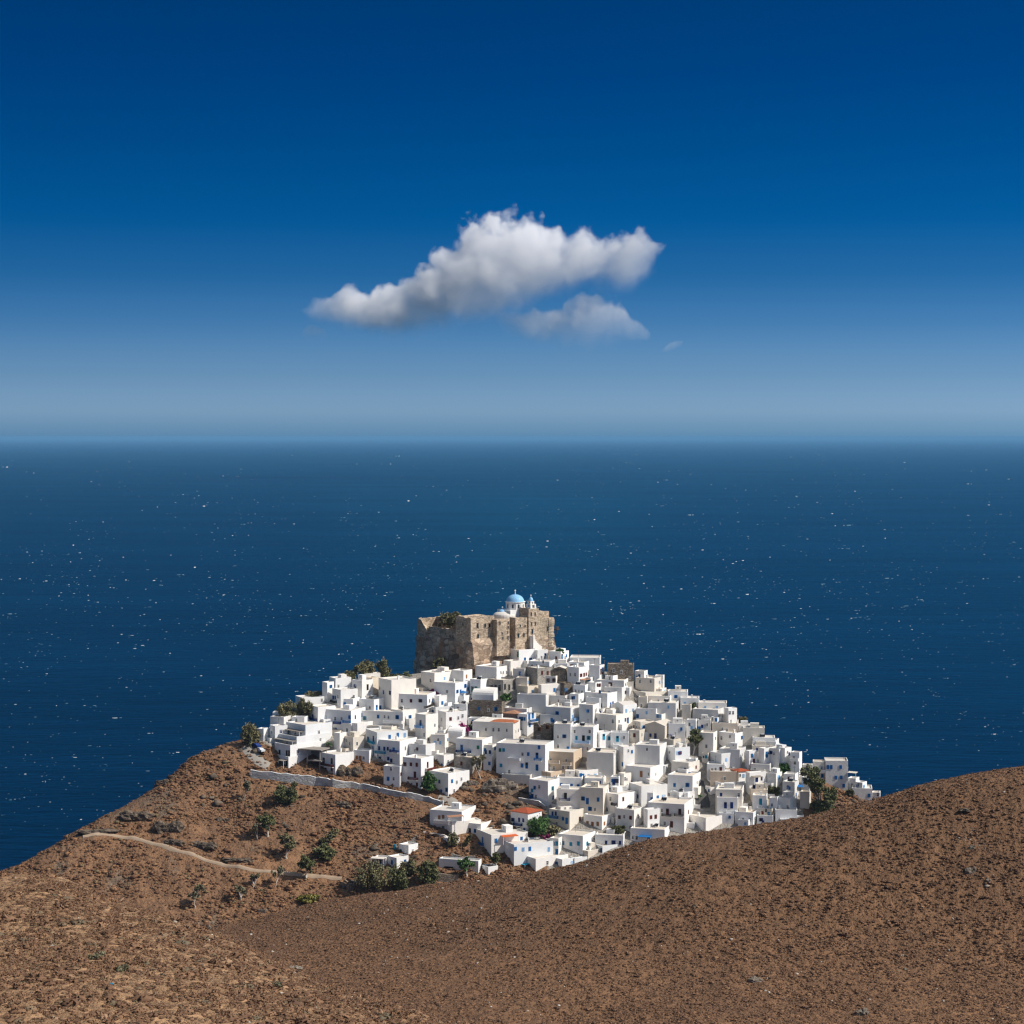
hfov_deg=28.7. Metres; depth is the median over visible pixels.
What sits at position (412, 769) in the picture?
village house
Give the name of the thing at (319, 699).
village house
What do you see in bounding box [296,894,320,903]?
bush
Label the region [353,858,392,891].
bush
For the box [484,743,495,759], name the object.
village house
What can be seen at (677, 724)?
village house
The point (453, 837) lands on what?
bush
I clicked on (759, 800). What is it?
village house
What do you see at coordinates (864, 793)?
village house
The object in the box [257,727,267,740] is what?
village house
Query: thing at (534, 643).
castle staircase
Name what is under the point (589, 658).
village house
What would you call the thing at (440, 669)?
village house
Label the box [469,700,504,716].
stone house
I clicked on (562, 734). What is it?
village house
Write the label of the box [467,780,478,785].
rock outcrop
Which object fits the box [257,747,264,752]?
parked car
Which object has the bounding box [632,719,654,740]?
village house
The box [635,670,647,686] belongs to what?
village house
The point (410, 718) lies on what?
village house
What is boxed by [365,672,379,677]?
village house
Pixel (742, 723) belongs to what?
village house
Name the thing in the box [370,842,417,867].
village house
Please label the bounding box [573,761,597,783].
village house
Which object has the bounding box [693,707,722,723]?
village house
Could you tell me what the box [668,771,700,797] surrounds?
village house
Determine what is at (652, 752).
village house
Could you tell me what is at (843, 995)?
heath scrub
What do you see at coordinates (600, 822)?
village house
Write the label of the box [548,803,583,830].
village house
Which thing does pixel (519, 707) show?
village house
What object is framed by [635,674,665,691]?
village house
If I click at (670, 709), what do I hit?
village house
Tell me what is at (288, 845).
olive tree
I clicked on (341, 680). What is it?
village house
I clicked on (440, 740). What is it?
village house
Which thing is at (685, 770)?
village house
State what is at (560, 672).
stone house
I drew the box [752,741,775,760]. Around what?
village house
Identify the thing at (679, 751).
village house
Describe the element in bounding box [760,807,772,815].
village house
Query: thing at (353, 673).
bush
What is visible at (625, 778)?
village house
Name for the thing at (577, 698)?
village house
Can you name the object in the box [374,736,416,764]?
village house
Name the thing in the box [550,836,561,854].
village house
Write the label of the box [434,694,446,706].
village house
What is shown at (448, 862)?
village house
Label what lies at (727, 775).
village house
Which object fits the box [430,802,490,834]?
village house
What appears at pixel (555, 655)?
village house
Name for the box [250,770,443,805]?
retaining wall
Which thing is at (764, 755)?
village house
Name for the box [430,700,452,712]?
village house
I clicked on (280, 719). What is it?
village house
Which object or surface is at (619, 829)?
bush
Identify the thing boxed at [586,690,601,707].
village house
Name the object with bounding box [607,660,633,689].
stone house
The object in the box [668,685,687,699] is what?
village house
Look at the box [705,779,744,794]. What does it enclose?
village house
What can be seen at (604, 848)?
village house
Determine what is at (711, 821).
village house
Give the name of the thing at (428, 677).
village house
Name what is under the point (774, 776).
village house
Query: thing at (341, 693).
village house
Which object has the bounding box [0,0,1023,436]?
sky
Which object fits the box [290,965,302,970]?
rock slab
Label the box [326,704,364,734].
village house
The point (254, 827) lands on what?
sparse tree
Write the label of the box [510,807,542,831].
village house
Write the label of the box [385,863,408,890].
bush
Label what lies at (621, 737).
village house
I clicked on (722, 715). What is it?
village house
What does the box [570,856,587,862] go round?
village house
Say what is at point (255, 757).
road
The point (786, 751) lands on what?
village house
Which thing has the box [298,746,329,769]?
unfinished building
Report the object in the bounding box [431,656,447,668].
bush
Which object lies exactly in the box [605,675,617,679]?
village house
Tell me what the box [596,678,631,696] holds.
village house
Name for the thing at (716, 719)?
village house
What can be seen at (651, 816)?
village house
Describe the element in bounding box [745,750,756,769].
village house
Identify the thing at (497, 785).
rock outcrop
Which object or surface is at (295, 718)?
village house
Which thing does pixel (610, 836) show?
village house
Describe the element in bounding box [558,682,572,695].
stone house
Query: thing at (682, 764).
village house
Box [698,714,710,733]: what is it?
village house
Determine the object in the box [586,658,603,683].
village house
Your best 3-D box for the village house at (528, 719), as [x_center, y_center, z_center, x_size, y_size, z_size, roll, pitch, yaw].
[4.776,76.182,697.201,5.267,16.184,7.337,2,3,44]
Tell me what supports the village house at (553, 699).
on the village hill at (239, 850)
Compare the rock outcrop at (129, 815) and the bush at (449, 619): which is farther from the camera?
the bush at (449, 619)
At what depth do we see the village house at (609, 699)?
706.66 m
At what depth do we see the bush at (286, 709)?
699.94 m
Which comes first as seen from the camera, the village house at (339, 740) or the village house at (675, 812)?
the village house at (675, 812)
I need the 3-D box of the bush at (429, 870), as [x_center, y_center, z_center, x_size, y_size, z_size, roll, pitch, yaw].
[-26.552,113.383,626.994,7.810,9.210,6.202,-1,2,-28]
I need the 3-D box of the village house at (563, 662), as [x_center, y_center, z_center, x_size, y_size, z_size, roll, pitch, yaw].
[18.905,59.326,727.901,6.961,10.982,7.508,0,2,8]
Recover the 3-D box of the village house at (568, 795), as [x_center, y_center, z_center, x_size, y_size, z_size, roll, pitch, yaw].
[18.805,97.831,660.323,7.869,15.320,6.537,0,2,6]
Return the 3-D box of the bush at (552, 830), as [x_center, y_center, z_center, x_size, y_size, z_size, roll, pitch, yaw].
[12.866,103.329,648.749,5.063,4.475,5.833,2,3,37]
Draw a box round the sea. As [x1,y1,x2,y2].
[0,437,1023,870]
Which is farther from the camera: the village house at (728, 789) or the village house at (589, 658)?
the village house at (589, 658)
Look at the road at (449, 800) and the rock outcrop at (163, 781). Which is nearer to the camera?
the road at (449, 800)
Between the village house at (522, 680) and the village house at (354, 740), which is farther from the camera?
the village house at (522, 680)
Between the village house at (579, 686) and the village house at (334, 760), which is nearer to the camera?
the village house at (334, 760)
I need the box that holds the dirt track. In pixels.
[83,832,341,879]
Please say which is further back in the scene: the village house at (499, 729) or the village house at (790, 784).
the village house at (499, 729)
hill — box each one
[0,874,442,1023]
[6,670,863,924]
[211,767,1023,1023]
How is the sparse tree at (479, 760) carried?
on the village hill at (239, 850)
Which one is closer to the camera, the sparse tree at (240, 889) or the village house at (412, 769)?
the sparse tree at (240, 889)
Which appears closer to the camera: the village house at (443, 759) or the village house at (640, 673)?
the village house at (443, 759)
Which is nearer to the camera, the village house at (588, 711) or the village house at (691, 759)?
the village house at (691, 759)
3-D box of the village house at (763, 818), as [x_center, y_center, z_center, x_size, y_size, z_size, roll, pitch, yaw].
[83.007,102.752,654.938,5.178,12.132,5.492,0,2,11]
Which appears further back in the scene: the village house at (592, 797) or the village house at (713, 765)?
the village house at (713, 765)
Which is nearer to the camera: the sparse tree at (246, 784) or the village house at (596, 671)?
the sparse tree at (246, 784)
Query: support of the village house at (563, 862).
on the village hill at (239, 850)
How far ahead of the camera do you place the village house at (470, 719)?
699.81 m
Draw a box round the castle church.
[493,590,535,618]
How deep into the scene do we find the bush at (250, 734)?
686.96 m
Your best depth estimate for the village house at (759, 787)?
663.58 m
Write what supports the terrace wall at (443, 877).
on the village hill at (239, 850)
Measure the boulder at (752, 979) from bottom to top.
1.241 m
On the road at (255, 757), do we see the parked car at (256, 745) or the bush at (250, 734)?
the parked car at (256, 745)
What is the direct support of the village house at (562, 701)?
on the village hill at (239, 850)
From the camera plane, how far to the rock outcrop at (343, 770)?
677.07 m
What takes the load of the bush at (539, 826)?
on the village hill at (239, 850)
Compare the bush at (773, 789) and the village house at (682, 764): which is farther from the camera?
the village house at (682, 764)
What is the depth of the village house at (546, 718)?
700.37 m
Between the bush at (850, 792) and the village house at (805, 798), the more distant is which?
the bush at (850, 792)
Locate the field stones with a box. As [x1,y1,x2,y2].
[14,783,1010,1022]
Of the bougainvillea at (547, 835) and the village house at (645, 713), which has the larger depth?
the village house at (645, 713)
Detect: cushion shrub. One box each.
[88,951,105,959]
[116,963,128,971]
[272,981,282,987]
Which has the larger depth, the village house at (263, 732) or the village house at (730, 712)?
the village house at (730, 712)
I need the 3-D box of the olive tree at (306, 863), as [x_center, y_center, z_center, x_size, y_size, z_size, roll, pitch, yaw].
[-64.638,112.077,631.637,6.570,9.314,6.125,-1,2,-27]
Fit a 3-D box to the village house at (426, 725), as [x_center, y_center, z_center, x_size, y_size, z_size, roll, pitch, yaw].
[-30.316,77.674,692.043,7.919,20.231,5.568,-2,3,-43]
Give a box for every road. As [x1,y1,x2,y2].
[242,745,270,769]
[437,794,457,804]
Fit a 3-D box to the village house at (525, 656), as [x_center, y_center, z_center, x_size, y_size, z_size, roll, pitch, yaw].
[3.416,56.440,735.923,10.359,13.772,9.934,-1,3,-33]
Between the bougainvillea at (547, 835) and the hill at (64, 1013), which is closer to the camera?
the hill at (64, 1013)
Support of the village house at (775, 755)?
on the village hill at (239, 850)
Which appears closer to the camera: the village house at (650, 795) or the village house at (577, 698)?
the village house at (650, 795)
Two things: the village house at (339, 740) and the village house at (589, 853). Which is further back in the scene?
the village house at (339, 740)
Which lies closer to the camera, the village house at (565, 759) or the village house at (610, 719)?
the village house at (565, 759)
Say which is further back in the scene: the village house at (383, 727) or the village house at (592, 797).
the village house at (383, 727)
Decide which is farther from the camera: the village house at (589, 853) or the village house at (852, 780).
the village house at (852, 780)
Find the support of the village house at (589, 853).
on the village hill at (239, 850)
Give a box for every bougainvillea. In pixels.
[461,723,471,735]
[537,831,550,839]
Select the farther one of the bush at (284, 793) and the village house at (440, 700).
the village house at (440, 700)
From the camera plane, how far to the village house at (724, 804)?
655.88 m
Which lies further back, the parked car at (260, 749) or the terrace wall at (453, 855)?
the parked car at (260, 749)
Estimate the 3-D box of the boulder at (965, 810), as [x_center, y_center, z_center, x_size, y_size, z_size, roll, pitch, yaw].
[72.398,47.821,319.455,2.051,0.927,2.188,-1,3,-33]
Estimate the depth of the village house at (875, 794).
666.42 m
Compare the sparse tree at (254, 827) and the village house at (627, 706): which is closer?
the sparse tree at (254, 827)
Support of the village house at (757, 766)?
on the village hill at (239, 850)
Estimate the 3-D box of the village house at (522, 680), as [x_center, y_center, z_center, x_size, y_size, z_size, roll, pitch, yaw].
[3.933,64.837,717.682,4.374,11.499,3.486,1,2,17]
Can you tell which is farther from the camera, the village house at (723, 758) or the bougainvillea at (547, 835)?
the village house at (723, 758)
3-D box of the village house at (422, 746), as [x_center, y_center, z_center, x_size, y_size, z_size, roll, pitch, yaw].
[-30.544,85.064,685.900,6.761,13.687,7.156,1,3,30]
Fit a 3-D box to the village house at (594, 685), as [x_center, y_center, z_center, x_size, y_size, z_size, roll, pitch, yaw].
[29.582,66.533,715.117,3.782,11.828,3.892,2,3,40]
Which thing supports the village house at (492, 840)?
on the village hill at (239, 850)
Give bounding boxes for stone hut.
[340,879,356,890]
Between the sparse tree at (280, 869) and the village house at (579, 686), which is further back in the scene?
the village house at (579, 686)
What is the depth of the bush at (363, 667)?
725.32 m
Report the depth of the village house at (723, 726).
693.52 m
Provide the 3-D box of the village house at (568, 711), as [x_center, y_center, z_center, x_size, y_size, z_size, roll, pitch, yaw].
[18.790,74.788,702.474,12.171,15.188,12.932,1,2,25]
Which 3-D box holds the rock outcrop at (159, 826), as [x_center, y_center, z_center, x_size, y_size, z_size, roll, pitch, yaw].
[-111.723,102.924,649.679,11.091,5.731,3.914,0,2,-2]
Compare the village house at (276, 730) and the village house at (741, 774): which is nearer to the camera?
the village house at (741, 774)
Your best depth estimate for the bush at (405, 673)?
721.08 m
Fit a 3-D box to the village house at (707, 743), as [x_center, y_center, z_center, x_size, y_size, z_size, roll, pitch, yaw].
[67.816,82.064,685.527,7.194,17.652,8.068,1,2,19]
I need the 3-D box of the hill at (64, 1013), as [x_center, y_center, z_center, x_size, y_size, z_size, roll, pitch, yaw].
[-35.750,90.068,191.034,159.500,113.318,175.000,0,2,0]
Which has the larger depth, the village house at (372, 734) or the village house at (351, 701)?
the village house at (351, 701)
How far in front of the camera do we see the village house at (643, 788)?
662.22 m
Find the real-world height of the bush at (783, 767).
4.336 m
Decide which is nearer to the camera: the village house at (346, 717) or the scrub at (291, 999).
the scrub at (291, 999)
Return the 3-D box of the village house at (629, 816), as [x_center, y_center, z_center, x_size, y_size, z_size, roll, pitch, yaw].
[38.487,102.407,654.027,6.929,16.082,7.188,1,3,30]
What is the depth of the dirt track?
638.52 m
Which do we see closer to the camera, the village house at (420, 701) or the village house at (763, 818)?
the village house at (763, 818)
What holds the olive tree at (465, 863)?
on the village hill at (239, 850)
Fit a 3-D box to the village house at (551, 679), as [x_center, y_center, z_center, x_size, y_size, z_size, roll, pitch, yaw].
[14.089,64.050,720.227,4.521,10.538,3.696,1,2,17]
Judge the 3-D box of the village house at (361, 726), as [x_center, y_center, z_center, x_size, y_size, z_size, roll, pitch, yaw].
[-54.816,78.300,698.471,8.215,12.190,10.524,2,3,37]
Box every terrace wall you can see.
[438,873,458,881]
[451,854,474,857]
[518,797,545,808]
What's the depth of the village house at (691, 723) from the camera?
692.91 m
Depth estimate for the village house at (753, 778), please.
666.94 m
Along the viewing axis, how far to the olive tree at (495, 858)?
632.66 m
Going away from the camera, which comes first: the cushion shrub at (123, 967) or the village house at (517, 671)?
the cushion shrub at (123, 967)
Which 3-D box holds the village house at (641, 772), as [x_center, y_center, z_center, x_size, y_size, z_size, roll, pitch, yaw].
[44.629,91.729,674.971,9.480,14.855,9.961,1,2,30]
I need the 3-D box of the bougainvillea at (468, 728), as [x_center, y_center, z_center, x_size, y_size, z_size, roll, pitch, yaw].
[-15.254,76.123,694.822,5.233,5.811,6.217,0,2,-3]
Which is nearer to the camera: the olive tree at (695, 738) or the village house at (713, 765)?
the village house at (713, 765)
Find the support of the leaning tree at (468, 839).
on the village hill at (239, 850)
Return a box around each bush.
[239,721,260,746]
[273,781,298,803]
[275,700,298,720]
[296,698,313,715]
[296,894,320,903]
[304,690,321,696]
[312,842,336,860]
[342,669,358,679]
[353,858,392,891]
[354,659,376,673]
[375,656,390,676]
[384,671,411,676]
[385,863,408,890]
[399,857,416,876]
[415,860,438,884]
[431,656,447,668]
[440,611,461,627]
[447,830,458,846]
[499,693,511,700]
[526,813,549,836]
[546,824,560,836]
[611,825,624,833]
[738,716,748,722]
[768,785,779,794]
[779,763,790,772]
[845,788,854,796]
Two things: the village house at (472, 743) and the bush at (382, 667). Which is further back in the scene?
the bush at (382, 667)
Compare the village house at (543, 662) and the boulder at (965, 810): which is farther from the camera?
the village house at (543, 662)
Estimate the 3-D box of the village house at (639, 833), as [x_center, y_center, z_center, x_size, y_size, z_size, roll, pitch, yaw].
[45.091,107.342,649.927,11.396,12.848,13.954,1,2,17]
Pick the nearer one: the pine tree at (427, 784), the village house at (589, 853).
the village house at (589, 853)
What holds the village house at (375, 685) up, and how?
on the village hill at (239, 850)
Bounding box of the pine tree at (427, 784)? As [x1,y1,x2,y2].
[420,771,437,792]
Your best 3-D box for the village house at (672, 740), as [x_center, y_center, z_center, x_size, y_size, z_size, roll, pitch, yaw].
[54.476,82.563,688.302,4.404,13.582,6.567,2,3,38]
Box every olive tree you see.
[256,811,275,836]
[278,832,295,858]
[297,853,315,877]
[457,856,474,875]
[490,852,499,865]
[687,728,702,755]
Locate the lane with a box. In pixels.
[695,780,709,806]
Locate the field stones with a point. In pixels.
(550, 921)
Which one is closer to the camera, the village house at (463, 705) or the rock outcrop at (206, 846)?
the rock outcrop at (206, 846)
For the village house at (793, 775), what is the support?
on the village hill at (239, 850)
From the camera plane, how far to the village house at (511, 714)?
701.72 m
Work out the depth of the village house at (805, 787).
665.62 m
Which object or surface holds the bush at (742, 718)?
on the village hill at (239, 850)
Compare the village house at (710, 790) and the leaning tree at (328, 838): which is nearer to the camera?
the leaning tree at (328, 838)
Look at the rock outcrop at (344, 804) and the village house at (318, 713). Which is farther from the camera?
the village house at (318, 713)
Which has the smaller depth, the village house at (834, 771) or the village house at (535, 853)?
the village house at (535, 853)
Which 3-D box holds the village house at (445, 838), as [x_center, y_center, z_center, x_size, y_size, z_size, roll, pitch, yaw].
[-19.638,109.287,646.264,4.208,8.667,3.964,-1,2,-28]
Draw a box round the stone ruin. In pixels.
[533,722,553,740]
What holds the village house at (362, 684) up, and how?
on the village hill at (239, 850)
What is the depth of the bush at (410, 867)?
629.67 m
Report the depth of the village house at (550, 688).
712.30 m
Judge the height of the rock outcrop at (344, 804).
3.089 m
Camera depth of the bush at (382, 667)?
728.71 m
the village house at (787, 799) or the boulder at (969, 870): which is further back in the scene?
the village house at (787, 799)
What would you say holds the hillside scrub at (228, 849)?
on the village hill at (239, 850)
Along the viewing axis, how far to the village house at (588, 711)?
699.03 m
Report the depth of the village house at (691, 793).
664.43 m
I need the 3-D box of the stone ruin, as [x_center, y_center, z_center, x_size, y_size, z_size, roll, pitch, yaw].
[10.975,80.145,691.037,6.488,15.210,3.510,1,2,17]
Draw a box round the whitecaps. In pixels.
[0,452,1022,828]
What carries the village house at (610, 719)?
on the village hill at (239, 850)
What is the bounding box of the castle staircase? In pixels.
[530,635,541,648]
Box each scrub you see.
[0,870,447,1023]
[2,739,866,926]
[210,766,1023,1023]
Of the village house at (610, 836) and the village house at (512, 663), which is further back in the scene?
the village house at (512, 663)
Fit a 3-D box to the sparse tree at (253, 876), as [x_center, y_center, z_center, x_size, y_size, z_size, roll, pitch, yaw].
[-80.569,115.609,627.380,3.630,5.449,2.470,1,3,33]
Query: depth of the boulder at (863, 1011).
269.85 m
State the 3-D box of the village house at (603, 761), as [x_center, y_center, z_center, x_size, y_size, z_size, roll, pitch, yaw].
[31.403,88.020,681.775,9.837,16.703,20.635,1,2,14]
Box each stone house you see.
[454,752,479,773]
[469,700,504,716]
[488,677,515,696]
[526,665,551,684]
[553,665,566,682]
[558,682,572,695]
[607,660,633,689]
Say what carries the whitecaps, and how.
on the sea
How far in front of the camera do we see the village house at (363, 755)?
683.54 m
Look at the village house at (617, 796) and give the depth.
657.35 m
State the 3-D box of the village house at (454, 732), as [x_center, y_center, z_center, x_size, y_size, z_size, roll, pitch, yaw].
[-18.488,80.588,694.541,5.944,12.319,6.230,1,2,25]
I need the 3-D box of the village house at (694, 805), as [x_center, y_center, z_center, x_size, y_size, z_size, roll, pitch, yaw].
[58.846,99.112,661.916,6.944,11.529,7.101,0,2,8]
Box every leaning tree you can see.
[318,828,339,843]
[463,834,472,845]
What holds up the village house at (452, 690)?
on the village hill at (239, 850)
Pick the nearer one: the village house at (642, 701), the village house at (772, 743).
the village house at (772, 743)
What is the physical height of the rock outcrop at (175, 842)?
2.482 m
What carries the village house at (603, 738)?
on the village hill at (239, 850)
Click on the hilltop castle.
(472, 641)
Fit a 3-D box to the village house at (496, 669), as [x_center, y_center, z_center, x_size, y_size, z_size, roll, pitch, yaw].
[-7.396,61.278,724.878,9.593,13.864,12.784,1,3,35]
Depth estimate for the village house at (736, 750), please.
680.09 m
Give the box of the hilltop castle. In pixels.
[413,607,559,674]
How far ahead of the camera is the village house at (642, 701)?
706.30 m
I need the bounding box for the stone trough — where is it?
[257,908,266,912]
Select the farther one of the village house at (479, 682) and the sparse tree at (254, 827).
the village house at (479, 682)
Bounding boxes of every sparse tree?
[187,884,204,908]
[234,884,246,899]
[243,781,250,796]
[249,873,260,887]
[252,823,257,839]
[271,866,284,886]
[471,754,485,779]
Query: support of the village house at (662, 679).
on the village hill at (239, 850)
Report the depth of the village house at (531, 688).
713.17 m
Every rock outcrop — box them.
[74,828,119,833]
[119,810,155,820]
[151,820,184,833]
[155,779,168,785]
[164,839,184,845]
[191,841,217,849]
[214,817,229,821]
[221,857,253,862]
[334,801,351,807]
[336,765,363,775]
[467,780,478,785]
[481,778,518,792]
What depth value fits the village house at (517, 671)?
720.57 m
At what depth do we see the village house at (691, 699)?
707.00 m
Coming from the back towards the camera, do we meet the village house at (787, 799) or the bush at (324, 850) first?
the village house at (787, 799)
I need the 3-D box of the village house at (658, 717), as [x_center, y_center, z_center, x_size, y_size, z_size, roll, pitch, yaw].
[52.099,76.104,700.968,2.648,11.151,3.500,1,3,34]
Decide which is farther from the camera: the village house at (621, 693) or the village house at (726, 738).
the village house at (621, 693)
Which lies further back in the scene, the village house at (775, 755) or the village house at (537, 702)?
the village house at (537, 702)
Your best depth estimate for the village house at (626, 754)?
676.78 m
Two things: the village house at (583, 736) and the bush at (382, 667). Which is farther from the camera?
the bush at (382, 667)
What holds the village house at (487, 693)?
on the village hill at (239, 850)
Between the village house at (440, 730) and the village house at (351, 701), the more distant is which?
the village house at (351, 701)
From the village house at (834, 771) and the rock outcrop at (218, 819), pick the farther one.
the village house at (834, 771)
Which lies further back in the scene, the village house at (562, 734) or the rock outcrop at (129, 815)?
the village house at (562, 734)
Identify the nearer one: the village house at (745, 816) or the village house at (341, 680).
the village house at (745, 816)
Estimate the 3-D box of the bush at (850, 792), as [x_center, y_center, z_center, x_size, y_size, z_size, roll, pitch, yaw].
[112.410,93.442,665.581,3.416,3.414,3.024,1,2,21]
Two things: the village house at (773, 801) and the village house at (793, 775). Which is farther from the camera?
the village house at (793, 775)
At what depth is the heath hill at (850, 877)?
308.31 m
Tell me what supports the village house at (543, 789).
on the village hill at (239, 850)
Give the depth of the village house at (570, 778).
666.99 m
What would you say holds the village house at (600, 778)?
on the village hill at (239, 850)
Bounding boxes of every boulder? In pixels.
[747,976,762,982]
[854,1008,869,1015]
[958,808,970,812]
[964,867,976,873]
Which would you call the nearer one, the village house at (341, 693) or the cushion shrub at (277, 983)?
the cushion shrub at (277, 983)
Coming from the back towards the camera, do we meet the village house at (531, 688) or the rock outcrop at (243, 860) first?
the village house at (531, 688)
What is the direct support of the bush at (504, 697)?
on the village hill at (239, 850)
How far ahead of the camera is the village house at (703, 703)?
705.32 m
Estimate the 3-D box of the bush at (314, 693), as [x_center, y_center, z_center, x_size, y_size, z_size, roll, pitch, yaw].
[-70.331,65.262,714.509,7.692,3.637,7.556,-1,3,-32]
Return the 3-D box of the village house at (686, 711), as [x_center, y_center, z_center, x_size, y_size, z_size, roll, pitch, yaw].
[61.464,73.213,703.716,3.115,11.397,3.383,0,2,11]
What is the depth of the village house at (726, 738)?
688.90 m
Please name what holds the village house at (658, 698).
on the village hill at (239, 850)
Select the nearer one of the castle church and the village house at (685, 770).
the village house at (685, 770)
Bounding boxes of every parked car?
[252,743,260,747]
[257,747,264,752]
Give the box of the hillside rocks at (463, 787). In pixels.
[8,742,861,872]
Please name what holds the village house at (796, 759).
on the village hill at (239, 850)
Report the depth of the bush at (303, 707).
700.48 m
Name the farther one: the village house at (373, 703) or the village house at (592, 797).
the village house at (373, 703)
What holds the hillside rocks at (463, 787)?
on the village hill at (239, 850)
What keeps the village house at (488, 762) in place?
on the village hill at (239, 850)
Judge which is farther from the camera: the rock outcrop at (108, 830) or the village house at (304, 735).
the village house at (304, 735)
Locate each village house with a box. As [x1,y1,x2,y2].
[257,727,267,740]
[267,724,287,743]
[269,714,291,734]
[273,719,331,768]
[292,695,323,714]
[292,715,307,721]
[308,704,334,726]
[320,748,353,775]
[322,681,333,701]
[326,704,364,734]
[329,674,350,687]
[330,687,357,707]
[334,731,345,750]
[337,697,359,707]
[342,731,363,751]
[346,721,372,735]
[352,674,375,698]
[354,748,372,762]
[359,691,384,710]
[361,706,409,730]
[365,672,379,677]
[366,676,378,694]
[366,726,407,760]
[368,725,397,729]
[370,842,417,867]
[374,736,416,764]
[379,676,415,709]
[384,754,435,788]
[391,706,415,730]
[399,688,435,712]
[409,739,435,754]
[414,712,437,741]
[417,670,451,690]
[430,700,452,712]
[430,767,468,795]
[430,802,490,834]
[431,733,447,757]
[432,666,450,671]
[433,679,469,706]
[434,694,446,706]
[435,753,453,766]
[437,727,446,732]
[438,704,466,731]
[439,856,481,872]
[443,836,459,844]
[447,726,467,742]
[451,664,471,681]
[454,700,468,716]
[455,731,492,762]
[468,717,487,724]
[469,676,487,699]
[472,687,498,700]
[472,716,520,743]
[475,661,507,678]
[476,824,527,856]
[482,864,497,874]
[483,754,493,770]
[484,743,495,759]
[492,714,502,717]
[496,738,553,784]
[503,710,522,717]
[504,659,520,675]
[504,837,567,870]
[505,703,531,712]
[510,646,536,667]
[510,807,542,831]
[513,667,525,677]
[516,676,529,689]
[517,679,537,693]
[517,693,547,712]
[518,712,537,735]
[529,658,554,670]
[529,771,559,806]
[535,649,547,658]
[538,683,559,703]
[540,712,562,724]
[542,767,563,776]
[546,675,556,683]
[546,702,578,724]
[548,747,581,775]
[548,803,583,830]
[549,648,568,662]
[549,690,567,704]
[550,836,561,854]
[554,659,567,666]
[554,720,574,748]
[556,856,583,866]
[557,770,582,786]
[557,784,579,808]
[558,694,572,704]
[558,824,594,854]
[567,663,589,683]
[568,659,588,669]
[570,655,600,664]
[570,692,583,704]
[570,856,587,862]
[571,722,601,757]
[573,681,588,701]
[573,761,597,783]
[579,702,598,723]
[580,781,608,814]
[583,842,599,858]
[584,812,613,829]
[585,690,616,712]
[585,773,604,783]
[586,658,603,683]
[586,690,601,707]
[587,747,617,781]
[588,681,600,691]
[595,709,632,730]
[595,828,625,846]
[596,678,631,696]
[596,843,624,852]
[597,725,610,747]
[604,684,627,701]
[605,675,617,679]
[606,786,635,823]
[608,782,628,790]
[611,730,628,748]
[611,775,619,785]
[613,700,636,716]
[616,804,643,831]
[618,745,634,771]
[618,772,630,784]
[625,763,662,781]
[628,723,644,745]
[629,778,666,807]
[630,822,669,841]
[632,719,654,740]
[633,683,672,700]
[634,739,668,773]
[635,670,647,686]
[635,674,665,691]
[636,701,656,720]
[638,696,647,707]
[643,807,659,827]
[645,719,671,741]
[647,792,653,807]
[648,688,670,701]
[648,698,679,720]
[648,796,695,833]
[655,674,663,687]
[655,713,664,720]
[663,732,680,745]
[667,742,689,761]
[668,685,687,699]
[668,717,684,742]
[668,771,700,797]
[671,754,699,771]
[673,787,694,803]
[678,768,693,772]
[679,793,700,810]
[680,695,698,713]
[682,704,691,718]
[686,718,696,737]
[688,757,697,761]
[690,812,721,830]
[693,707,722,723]
[695,820,703,830]
[698,699,726,712]
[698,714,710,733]
[699,730,716,762]
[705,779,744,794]
[707,755,725,779]
[710,716,721,728]
[710,750,730,767]
[710,767,736,786]
[712,719,738,736]
[715,782,747,820]
[717,796,737,823]
[719,713,724,721]
[719,729,742,745]
[719,742,745,767]
[724,707,736,722]
[730,768,749,782]
[735,806,756,825]
[739,720,749,729]
[743,722,764,745]
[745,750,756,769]
[745,770,765,794]
[750,761,771,771]
[750,783,774,801]
[752,734,779,745]
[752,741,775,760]
[752,791,766,814]
[757,807,773,823]
[759,747,769,763]
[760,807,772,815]
[764,767,781,790]
[765,738,778,745]
[768,744,785,767]
[769,796,777,815]
[775,805,803,821]
[777,790,796,808]
[778,746,791,767]
[782,778,798,795]
[783,766,797,780]
[790,751,801,776]
[800,790,810,808]
[801,776,809,789]
[813,752,847,790]
[847,771,858,788]
[852,785,871,799]
[855,780,866,787]
[872,791,879,797]
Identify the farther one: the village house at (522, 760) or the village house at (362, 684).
the village house at (362, 684)
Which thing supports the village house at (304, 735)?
on the village hill at (239, 850)
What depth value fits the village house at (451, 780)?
669.83 m
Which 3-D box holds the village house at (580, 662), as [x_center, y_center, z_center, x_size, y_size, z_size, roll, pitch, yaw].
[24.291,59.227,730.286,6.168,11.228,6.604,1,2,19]
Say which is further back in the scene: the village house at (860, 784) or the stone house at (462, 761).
the stone house at (462, 761)
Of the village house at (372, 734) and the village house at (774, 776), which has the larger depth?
the village house at (372, 734)
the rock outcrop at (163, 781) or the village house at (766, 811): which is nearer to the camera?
the village house at (766, 811)
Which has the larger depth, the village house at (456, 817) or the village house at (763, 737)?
the village house at (763, 737)
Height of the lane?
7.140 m
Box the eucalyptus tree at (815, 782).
[799,764,836,813]
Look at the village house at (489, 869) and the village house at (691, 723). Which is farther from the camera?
the village house at (691, 723)

